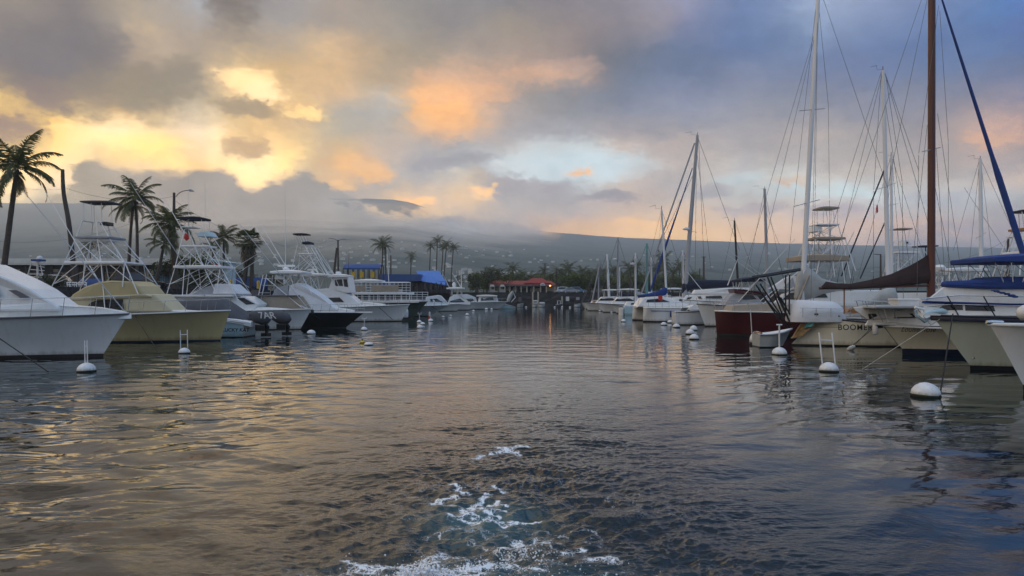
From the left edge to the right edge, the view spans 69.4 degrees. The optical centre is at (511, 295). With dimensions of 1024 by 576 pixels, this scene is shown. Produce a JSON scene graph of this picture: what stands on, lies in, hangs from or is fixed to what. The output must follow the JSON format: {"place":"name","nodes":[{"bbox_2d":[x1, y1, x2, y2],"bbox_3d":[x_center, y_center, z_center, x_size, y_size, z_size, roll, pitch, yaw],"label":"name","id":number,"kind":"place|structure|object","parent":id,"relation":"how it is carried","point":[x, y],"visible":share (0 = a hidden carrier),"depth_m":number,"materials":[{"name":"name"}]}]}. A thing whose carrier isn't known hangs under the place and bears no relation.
{"place":"outdoors","nodes":[
{"label":"outdoors","id":0,"kind":"place"},
{"bbox_2d":[379,274,395,284],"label":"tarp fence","id":1,"kind":"object","parent":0,"point":[385,277],"visible":0.36,"depth_m":180.00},
{"bbox_2d":[0,307,1023,575],"bbox_3d":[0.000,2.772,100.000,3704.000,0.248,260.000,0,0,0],"label":"water","id":2,"kind":"structure","parent":0,"point":[590,443],"depth_m":12.90,"materials":[{"name":"grey liquid"}]},
{"bbox_2d":[0,265,131,371],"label":"motor yacht","id":3,"kind":"object","parent":2,"relation":"on","point":[39,319],"visible":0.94,"depth_m":32.63,"materials":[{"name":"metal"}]},
{"bbox_2d":[76,340,96,372],"bbox_3d":[-15.538,2.329,26.988,0.663,1.346,0.663,-3,-3,6],"label":"mooring buoy","id":4,"kind":"object","parent":2,"relation":"on","point":[84,367],"visible":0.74,"depth_m":26.81,"materials":[{"name":"white plastic"}]},
{"bbox_2d":[23,191,230,353],"bbox_3d":[-23.549,-1.786,43.297,20.330,10.372,9.107,0,0,27],"label":"sport fishing boat","id":5,"kind":"object","parent":2,"relation":"on","point":[158,313],"visible":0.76,"depth_m":43.93,"materials":[{"name":"beige paint"}]},
{"bbox_2d":[178,330,190,353],"bbox_3d":[-15.685,2.316,35.373,0.561,1.311,0.561,-3,-4,6],"label":"mooring buoy","id":6,"kind":"object","parent":2,"relation":"on","point":[184,351],"visible":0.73,"depth_m":35.27,"materials":[{"name":"white plastic"}]},
{"bbox_2d":[130,182,311,329],"bbox_3d":[-24.996,-3.146,57.759,15.580,13.092,10.502,0,0,17],"label":"sport fishing boat","id":7,"kind":"object","parent":2,"relation":"on","point":[239,295],"visible":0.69,"depth_m":59.05,"materials":[{"name":"white paint"}]},
{"bbox_2d":[179,297,291,337],"bbox_3d":[-20.949,1.777,49.998,11.653,3.246,3.005,0,0,0],"label":"outboard cruiser","id":8,"kind":"object","parent":2,"relation":"on","point":[241,323],"visible":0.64,"depth_m":49.03,"materials":[{"name":"grey plastic"}]},
{"bbox_2d":[240,218,372,328],"bbox_3d":[-19.843,-2.880,61.757,13.533,12.559,9.653,0,0,25],"label":"sport fishing boat","id":9,"kind":"object","parent":2,"relation":"on","point":[326,312],"visible":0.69,"depth_m":61.83,"materials":[{"name":"black paint"}]},
{"bbox_2d":[291,233,409,321],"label":"sport fishing boat","id":10,"kind":"object","parent":2,"relation":"on","point":[340,289],"visible":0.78,"depth_m":77.97,"materials":[{"name":"white paint"}]},
{"bbox_2d":[352,254,427,317],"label":"tour catamaran","id":11,"kind":"object","parent":2,"relation":"on","point":[381,293],"visible":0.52,"depth_m":88.68,"materials":[{"name":"white paint"}]},
{"bbox_2d":[415,295,449,316],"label":"cabin cruiser","id":12,"kind":"object","parent":2,"relation":"on","point":[435,304],"visible":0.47,"depth_m":97.37,"materials":[{"name":"white plastic"}]},
{"bbox_2d":[440,295,469,310],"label":"cabin cruiser","id":13,"kind":"object","parent":2,"relation":"on","point":[456,302],"visible":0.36,"depth_m":127.65,"materials":[{"name":"white plastic"}]},
{"bbox_2d":[441,271,476,309],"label":"cabin cruiser","id":14,"kind":"object","parent":2,"relation":"on","point":[472,300],"visible":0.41,"depth_m":137.59,"materials":[{"name":"white plastic"}]},
{"bbox_2d":[340,545,628,575],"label":"spray","id":15,"kind":"object","parent":2,"relation":"on","point":[418,571],"visible":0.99,"depth_m":7.10,"materials":[{"name":"white liquid"}]},
{"bbox_2d":[471,295,507,308],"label":"cabin cruiser","id":16,"kind":"object","parent":2,"relation":"on","point":[488,301],"visible":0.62,"depth_m":144.92,"materials":[{"name":"white plastic"}]},
{"bbox_2d":[499,291,515,308],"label":"skiff","id":17,"kind":"object","parent":2,"relation":"on","point":[506,306],"visible":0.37,"depth_m":149.51,"materials":[{"name":"silver plastic"}]},
{"bbox_2d":[582,262,614,308],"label":"sailboat","id":18,"kind":"object","parent":2,"relation":"on","point":[594,301],"visible":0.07,"depth_m":145.90,"materials":[{"name":"blue paint"}]},
{"bbox_2d":[583,289,619,310],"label":"cabin cruiser","id":19,"kind":"object","parent":2,"relation":"on","point":[593,306],"visible":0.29,"depth_m":131.17,"materials":[{"name":"white plastic"}]},
{"bbox_2d":[588,254,623,302],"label":"sailboat","id":20,"kind":"object","parent":2,"relation":"on","point":[607,275],"visible":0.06,"depth_m":139.83,"materials":[{"name":"blue paint"}]},
{"bbox_2d":[597,238,633,310],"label":"sailboat","id":21,"kind":"object","parent":2,"relation":"on","point":[617,260],"visible":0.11,"depth_m":127.87,"materials":[{"name":"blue paint"}]},
{"bbox_2d":[598,288,638,311],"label":"cabin cruiser","id":22,"kind":"object","parent":2,"relation":"on","point":[608,307],"visible":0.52,"depth_m":119.10,"materials":[{"name":"white plastic"}]},
{"bbox_2d":[619,306,632,314],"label":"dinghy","id":23,"kind":"object","parent":2,"relation":"on","point":[625,310],"visible":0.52,"depth_m":104.00,"materials":[{"name":"white plastic"}]},
{"bbox_2d":[612,253,653,313],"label":"sailboat","id":24,"kind":"object","parent":2,"relation":"on","point":[617,307],"visible":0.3,"depth_m":111.85,"materials":[{"name":"blue paint"}]},
{"bbox_2d":[625,243,664,301],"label":"sailboat","id":25,"kind":"object","parent":2,"relation":"on","point":[646,284],"visible":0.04,"depth_m":117.85,"materials":[{"name":"blue paint"}]},
{"bbox_2d":[632,205,697,321],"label":"sailing catamaran","id":26,"kind":"object","parent":2,"relation":"on","point":[658,307],"visible":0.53,"depth_m":78.36,"materials":[{"name":"white paint"}]},
{"bbox_2d":[667,250,696,296],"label":"sailboat","id":27,"kind":"object","parent":2,"relation":"on","point":[688,293],"visible":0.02,"depth_m":99.89,"materials":[{"name":"white paint"}]},
{"bbox_2d":[671,304,703,324],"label":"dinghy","id":28,"kind":"object","parent":2,"relation":"on","point":[686,316],"visible":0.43,"depth_m":69.19,"materials":[{"name":"white paint"}]},
{"bbox_2d":[641,132,739,301],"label":"sailboat","id":29,"kind":"object","parent":2,"relation":"on","point":[697,284],"visible":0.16,"depth_m":85.82,"materials":[{"name":"blue paint"}]},
{"bbox_2d":[683,288,771,304],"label":"cabin cruiser","id":30,"kind":"object","parent":2,"relation":"on","point":[712,295],"visible":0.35,"depth_m":79.12,"materials":[{"name":"white plastic"}]},
{"bbox_2d":[721,217,758,287],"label":"sailboat","id":31,"kind":"object","parent":2,"relation":"on","point":[736,258],"visible":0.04,"depth_m":91.91,"materials":[{"name":"grey metal"}]},
{"bbox_2d":[713,302,801,336],"bbox_3d":[18.692,1.923,50.917,9.590,2.954,3.286,0,0,0],"label":"sailboat","id":32,"kind":"object","parent":2,"relation":"on","point":[744,320],"visible":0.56,"depth_m":49.73,"materials":[{"name":"red paint"}]},
{"bbox_2d":[744,186,782,300],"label":"sailboat","id":33,"kind":"object","parent":2,"relation":"on","point":[767,253],"visible":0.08,"depth_m":97.86,"materials":[{"name":"metal"}]},
{"bbox_2d":[696,239,833,326],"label":"sport fishing boat","id":34,"kind":"object","parent":2,"relation":"on","point":[707,311],"visible":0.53,"depth_m":65.17,"materials":[{"name":"white paint"}]},
{"bbox_2d":[751,328,792,347],"bbox_3d":[14.185,2.588,40.000,1.997,1.624,1.505,0,0,0],"label":"dinghy","id":35,"kind":"object","parent":2,"relation":"on","point":[765,339],"visible":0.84,"depth_m":39.50,"materials":[{"name":"white plastic"}]},
{"bbox_2d":[771,324,786,354],"bbox_3d":[12.530,2.187,34.663,0.715,1.660,0.715,0,0,9],"label":"mooring buoy","id":36,"kind":"object","parent":2,"relation":"on","point":[778,350],"visible":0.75,"depth_m":34.53,"materials":[{"name":"white plastic"}]},
{"bbox_2d":[740,0,897,320],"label":"sailboat","id":37,"kind":"object","parent":2,"relation":"on","point":[809,282],"visible":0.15,"depth_m":46.37,"materials":[{"name":"metal"}]},
{"bbox_2d":[763,206,878,303],"bbox_3d":[26.332,-1.763,57.104,15.672,10.326,6.237,0,0,0],"label":"sport fishing boat","id":38,"kind":"object","parent":2,"relation":"on","point":[850,296],"visible":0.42,"depth_m":56.99,"materials":[{"name":"white plastic"}]},
{"bbox_2d":[748,268,899,346],"bbox_3d":[19.838,0.934,40.593,13.455,4.931,4.608,0,0,0],"label":"sailboat","id":39,"kind":"object","parent":2,"relation":"on","point":[825,319],"visible":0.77,"depth_m":40.54,"materials":[{"name":"white paint"}]},
{"bbox_2d":[818,332,838,372],"bbox_3d":[11.566,2.193,27.011,0.721,1.646,0.706,1,-4,13],"label":"mooring buoy","id":40,"kind":"object","parent":2,"relation":"on","point":[828,367],"visible":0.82,"depth_m":26.85,"materials":[{"name":"white plastic"}]},
{"bbox_2d":[819,65,944,297],"bbox_3d":[32.678,-7.936,62.000,13.877,22.671,3.297,0,0,0],"label":"sailboat","id":41,"kind":"object","parent":2,"relation":"on","point":[886,197],"visible":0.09,"depth_m":61.92,"materials":[{"name":"metal"}]},
{"bbox_2d":[856,152,923,282],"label":"sailboat","id":42,"kind":"object","parent":2,"relation":"on","point":[891,179],"visible":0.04,"depth_m":71.95,"materials":[{"name":"metal"}]},
{"bbox_2d":[851,300,961,355],"bbox_3d":[22.133,1.824,34.600,12.337,3.151,3.376,0,0,0],"label":"motor yacht","id":43,"kind":"object","parent":2,"relation":"on","point":[900,324],"visible":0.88,"depth_m":34.26,"materials":[{"name":"white paint"}]},
{"bbox_2d":[883,228,940,305],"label":"sport fishing boat","id":44,"kind":"object","parent":2,"relation":"on","point":[920,296],"visible":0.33,"depth_m":73.28,"materials":[{"name":"metal"}]},
{"bbox_2d":[819,0,1023,317],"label":"sailing ketch","id":45,"kind":"object","parent":2,"relation":"on","point":[921,272],"visible":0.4,"depth_m":37.79,"materials":[{"name":"brown wood"}]},
{"bbox_2d":[910,382,941,397],"bbox_3d":[11.440,2.721,20.450,0.779,0.620,0.779,3,-1,26],"label":"mooring buoy","id":46,"kind":"object","parent":2,"relation":"on","point":[924,390],"visible":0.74,"depth_m":20.20,"materials":[{"name":"white plastic"}]},
{"bbox_2d":[862,253,1023,396],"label":"motor yacht","id":47,"kind":"object","parent":2,"relation":"on","point":[960,312],"visible":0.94,"depth_m":27.38,"materials":[{"name":"white paint"}]},
{"bbox_2d":[940,304,962,309],"bbox_3d":[16.360,0.436,27.558,0.763,0.264,0.064,0,0,22],"label":"window","id":48,"kind":"structure","parent":47,"relation":"in","point":[948,307],"depth_m":27.53,"materials":[{"name":"black glass"}]},
{"bbox_2d":[965,305,994,310],"bbox_3d":[17.229,0.466,27.237,0.963,0.243,0.066,0,0,19],"label":"window","id":49,"kind":"structure","parent":47,"relation":"in","point":[967,307],"depth_m":27.24,"materials":[{"name":"black glass"}]},
{"bbox_2d":[936,258,989,291],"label":"sport fishing boat","id":50,"kind":"object","parent":2,"relation":"on","point":[958,270],"visible":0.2,"depth_m":68.91,"materials":[{"name":"white plastic"}]},
{"bbox_2d":[953,155,1009,279],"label":"sailboat","id":51,"kind":"object","parent":2,"relation":"on","point":[980,209],"visible":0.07,"depth_m":77.88,"materials":[{"name":"metal"}]},
{"bbox_2d":[985,305,1023,391],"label":"motor yacht","id":52,"kind":"object","parent":2,"relation":"on","point":[1010,336],"visible":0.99,"depth_m":21.18,"materials":[{"name":"white paint"}]},
{"bbox_2d":[992,210,1023,275],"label":"sport fishing boat","id":53,"kind":"object","parent":2,"relation":"on","point":[1018,212],"visible":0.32,"depth_m":60.52,"materials":[{"name":"metal"}]},
{"bbox_2d":[0,198,1023,291],"bbox_3d":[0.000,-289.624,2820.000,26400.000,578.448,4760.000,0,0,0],"label":"mountain","id":54,"kind":"structure","parent":0,"point":[33,229],"depth_m":1633.93,"materials":[{"name":"grey"}]},
{"bbox_2d":[0,0,1023,247],"label":"sky","id":55,"kind":"structure","parent":0,"point":[498,119],"materials":[{"name":"grey"}]},
{"label":"ground","id":56,"kind":"structure","parent":0,"visible":0},
{"bbox_2d":[0,129,63,265],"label":"palm tree","id":57,"kind":"object","parent":56,"relation":"on","point":[17,156],"visible":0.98,"depth_m":64.81,"materials":[{"name":"green plant"}]},
{"bbox_2d":[27,256,45,278],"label":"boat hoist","id":58,"kind":"object","parent":56,"relation":"on","point":[38,259],"visible":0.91,"depth_m":79.94,"materials":[{"name":"metal"}]},
{"bbox_2d":[42,275,72,286],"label":"shrub","id":59,"kind":"object","parent":56,"relation":"on","point":[61,283],"visible":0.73,"depth_m":69.84,"materials":[{"name":"green plant"}]},
{"bbox_2d":[61,169,77,286],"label":"bare trunk","id":60,"kind":"object","parent":56,"relation":"on","point":[69,226],"visible":0.85,"depth_m":74.83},
{"bbox_2d":[80,278,100,286],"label":"tarp fence","id":61,"kind":"object","parent":56,"relation":"on","point":[91,281],"visible":0.29,"depth_m":101.01,"materials":[{"name":"blue fabric"}]},
{"bbox_2d":[78,239,107,257],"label":"palm tree","id":62,"kind":"object","parent":56,"relation":"on","point":[86,246],"visible":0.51,"depth_m":149.84,"materials":[{"name":"green plant"}]},
{"bbox_2d":[0,258,208,288],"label":"shed building","id":63,"kind":"structure","parent":56,"relation":"on","point":[52,266],"depth_m":108.34,"materials":[{"name":"grey metal"}]},
{"bbox_2d":[79,272,93,280],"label":"window","id":64,"kind":"structure","parent":63,"relation":"in","point":[81,274],"depth_m":108.34,"materials":[{"name":"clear glass"}]},
{"bbox_2d":[105,272,118,280],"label":"window","id":65,"kind":"structure","parent":63,"relation":"in","point":[109,273],"depth_m":108.34,"materials":[{"name":"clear glass"}]},
{"bbox_2d":[101,175,163,273],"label":"palm tree","id":66,"kind":"object","parent":56,"relation":"on","point":[131,192],"visible":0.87,"depth_m":94.75,"materials":[{"name":"green plant"}]},
{"bbox_2d":[109,203,155,272],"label":"palm tree","id":67,"kind":"object","parent":56,"relation":"on","point":[140,207],"visible":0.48,"depth_m":95.65,"materials":[{"name":"green plant"}]},
{"bbox_2d":[143,277,170,288],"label":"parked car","id":68,"kind":"object","parent":56,"relation":"on","point":[162,284],"visible":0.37,"depth_m":87.31,"materials":[{"name":"grey metal"}]},
{"bbox_2d":[52,286,273,296],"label":"sea wall","id":69,"kind":"structure","parent":56,"relation":"on","point":[63,290],"depth_m":76.89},
{"bbox_2d":[144,229,183,283],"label":"palm tree","id":70,"kind":"object","parent":56,"relation":"on","point":[164,246],"visible":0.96,"depth_m":85.85,"materials":[{"name":"green plant"}]},
{"bbox_2d":[137,204,196,288],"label":"palm tree","id":71,"kind":"object","parent":56,"relation":"on","point":[168,218],"visible":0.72,"depth_m":87.69,"materials":[{"name":"green plant"}]},
{"bbox_2d":[148,258,188,288],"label":"tree","id":72,"kind":"object","parent":56,"relation":"on","point":[165,265],"visible":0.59,"depth_m":91.38,"materials":[{"name":"green plant"}]},
{"bbox_2d":[177,251,206,288],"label":"tree","id":73,"kind":"object","parent":56,"relation":"on","point":[191,263],"visible":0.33,"depth_m":104.20,"materials":[{"name":"green plant"}]},
{"bbox_2d":[169,278,218,287],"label":"shrub","id":74,"kind":"object","parent":56,"relation":"on","point":[194,284],"visible":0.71,"depth_m":79.63,"materials":[{"name":"green plant"}]},
{"bbox_2d":[181,256,220,287],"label":"tree","id":75,"kind":"object","parent":56,"relation":"on","point":[202,272],"visible":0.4,"depth_m":105.79,"materials":[{"name":"green plant"}]},
{"bbox_2d":[199,239,222,281],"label":"palm tree","id":76,"kind":"object","parent":56,"relation":"on","point":[215,245],"visible":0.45,"depth_m":117.86,"materials":[{"name":"green plant"}]},
{"bbox_2d":[205,224,239,283],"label":"palm tree","id":77,"kind":"object","parent":56,"relation":"on","point":[222,234],"visible":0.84,"depth_m":109.70,"materials":[{"name":"green plant"}]},
{"bbox_2d":[208,258,238,283],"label":"kiosk","id":78,"kind":"object","parent":56,"relation":"on","point":[230,272],"visible":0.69,"depth_m":96.00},
{"bbox_2d":[231,228,263,289],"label":"fan palm","id":79,"kind":"object","parent":56,"relation":"on","point":[248,250],"visible":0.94,"depth_m":103.71,"materials":[{"name":"green plant"}]},
{"bbox_2d":[236,276,267,291],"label":"tarp fence","id":80,"kind":"object","parent":56,"relation":"on","point":[255,279],"visible":0.56,"depth_m":104.00,"materials":[{"name":"blue fabric"}]},
{"bbox_2d":[254,273,283,290],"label":"tree","id":81,"kind":"object","parent":56,"relation":"on","point":[269,275],"visible":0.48,"depth_m":169.08,"materials":[{"name":"green plant"}]},
{"bbox_2d":[343,264,383,291],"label":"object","id":82,"kind":"object","parent":56,"relation":"on","point":[364,267],"visible":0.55,"depth_m":140.12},
{"bbox_2d":[370,235,394,273],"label":"palm tree","id":83,"kind":"object","parent":56,"relation":"on","point":[386,239],"visible":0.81,"depth_m":199.83,"materials":[{"name":"green plant"}]},
{"bbox_2d":[374,239,393,273],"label":"palm tree","id":84,"kind":"object","parent":56,"relation":"on","point":[385,248],"visible":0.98,"depth_m":197.84,"materials":[{"name":"green plant"}]},
{"bbox_2d":[391,271,453,292],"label":"restaurant building","id":85,"kind":"structure","parent":56,"relation":"on","point":[428,281],"depth_m":168.00,"materials":[{"name":"blue metal"}]},
{"bbox_2d":[430,235,445,270],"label":"palm tree","id":86,"kind":"object","parent":56,"relation":"on","point":[437,239],"visible":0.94,"depth_m":243.83,"materials":[{"name":"green plant"}]},
{"bbox_2d":[448,242,461,281],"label":"palm tree","id":87,"kind":"object","parent":56,"relation":"on","point":[453,247],"visible":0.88,"depth_m":255.85,"materials":[{"name":"green plant"}]},
{"bbox_2d":[457,270,493,291],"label":"tree","id":88,"kind":"object","parent":56,"relation":"on","point":[474,282],"visible":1,"depth_m":185.39,"materials":[{"name":"green plant"}]},
{"bbox_2d":[472,272,509,291],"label":"tree","id":89,"kind":"object","parent":56,"relation":"on","point":[484,287],"visible":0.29,"depth_m":208.07,"materials":[{"name":"green plant"}]},
{"bbox_2d":[477,267,515,287],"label":"tree","id":90,"kind":"object","parent":56,"relation":"on","point":[493,273],"visible":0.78,"depth_m":189.89,"materials":[{"name":"green plant"}]},
{"bbox_2d":[508,269,527,280],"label":"palm tree","id":91,"kind":"object","parent":56,"relation":"on","point":[518,275],"visible":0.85,"depth_m":222.74,"materials":[{"name":"green plant"}]},
{"bbox_2d":[488,278,555,291],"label":"harbor building","id":92,"kind":"structure","parent":56,"relation":"on","point":[537,285],"depth_m":190.95,"materials":[{"name":"red"}]},
{"bbox_2d":[519,270,540,280],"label":"palm tree","id":93,"kind":"object","parent":56,"relation":"on","point":[530,275],"visible":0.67,"depth_m":222.16,"materials":[{"name":"green plant"}]},
{"bbox_2d":[541,272,561,282],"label":"palm tree","id":94,"kind":"object","parent":56,"relation":"on","point":[549,276],"visible":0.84,"depth_m":204.39,"materials":[{"name":"green plant"}]},
{"bbox_2d":[560,260,576,274],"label":"palm tree","id":95,"kind":"object","parent":56,"relation":"on","point":[570,268],"visible":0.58,"depth_m":276.65,"materials":[{"name":"green plant"}]},
{"bbox_2d":[559,274,606,288],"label":"tree","id":96,"kind":"object","parent":56,"relation":"on","point":[572,279],"visible":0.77,"depth_m":207.22,"materials":[{"name":"green plant"}]},
{"bbox_2d":[399,292,769,306],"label":"sea wall","id":97,"kind":"structure","parent":56,"relation":"on","point":[549,299],"depth_m":177.80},
{"bbox_2d":[567,272,605,289],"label":"tree","id":98,"kind":"object","parent":56,"relation":"on","point":[580,278],"visible":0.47,"depth_m":211.47,"materials":[{"name":"green plant"}]},
{"bbox_2d":[578,268,602,291],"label":"palm tree","id":99,"kind":"object","parent":56,"relation":"on","point":[589,273],"visible":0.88,"depth_m":204.82,"materials":[{"name":"green plant"}]},
{"bbox_2d":[580,277,622,291],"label":"tree","id":100,"kind":"object","parent":56,"relation":"on","point":[587,282],"visible":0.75,"depth_m":205.50,"materials":[{"name":"green plant"}]},
{"bbox_2d":[593,277,632,291],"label":"tree","id":101,"kind":"object","parent":56,"relation":"on","point":[612,281],"visible":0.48,"depth_m":207.46,"materials":[{"name":"green plant"}]},
{"bbox_2d":[620,260,642,291],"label":"palm tree","id":102,"kind":"object","parent":56,"relation":"on","point":[631,271],"visible":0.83,"depth_m":204.69,"materials":[{"name":"green plant"}]},
{"bbox_2d":[620,273,644,291],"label":"tree","id":103,"kind":"object","parent":56,"relation":"on","point":[632,277],"visible":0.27,"depth_m":226.96,"materials":[{"name":"green plant"}]},
{"bbox_2d":[636,276,662,291],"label":"tree","id":104,"kind":"object","parent":56,"relation":"on","point":[642,283],"visible":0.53,"depth_m":201.97,"materials":[{"name":"green plant"}]},
{"bbox_2d":[638,274,679,290],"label":"tree","id":105,"kind":"object","parent":56,"relation":"on","point":[663,280],"visible":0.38,"depth_m":211.97,"materials":[{"name":"green plant"}]},
{"bbox_2d":[653,251,671,274],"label":"palm tree","id":106,"kind":"object","parent":56,"relation":"on","point":[658,259],"visible":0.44,"depth_m":258.99,"materials":[{"name":"green plant"}]},
{"bbox_2d":[666,266,679,291],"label":"palm tree","id":107,"kind":"object","parent":56,"relation":"on","point":[672,274],"visible":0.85,"depth_m":204.70,"materials":[{"name":"green plant"}]},
{"bbox_2d":[668,274,701,291],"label":"tree","id":108,"kind":"object","parent":56,"relation":"on","point":[679,285],"visible":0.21,"depth_m":209.37,"materials":[{"name":"green plant"}]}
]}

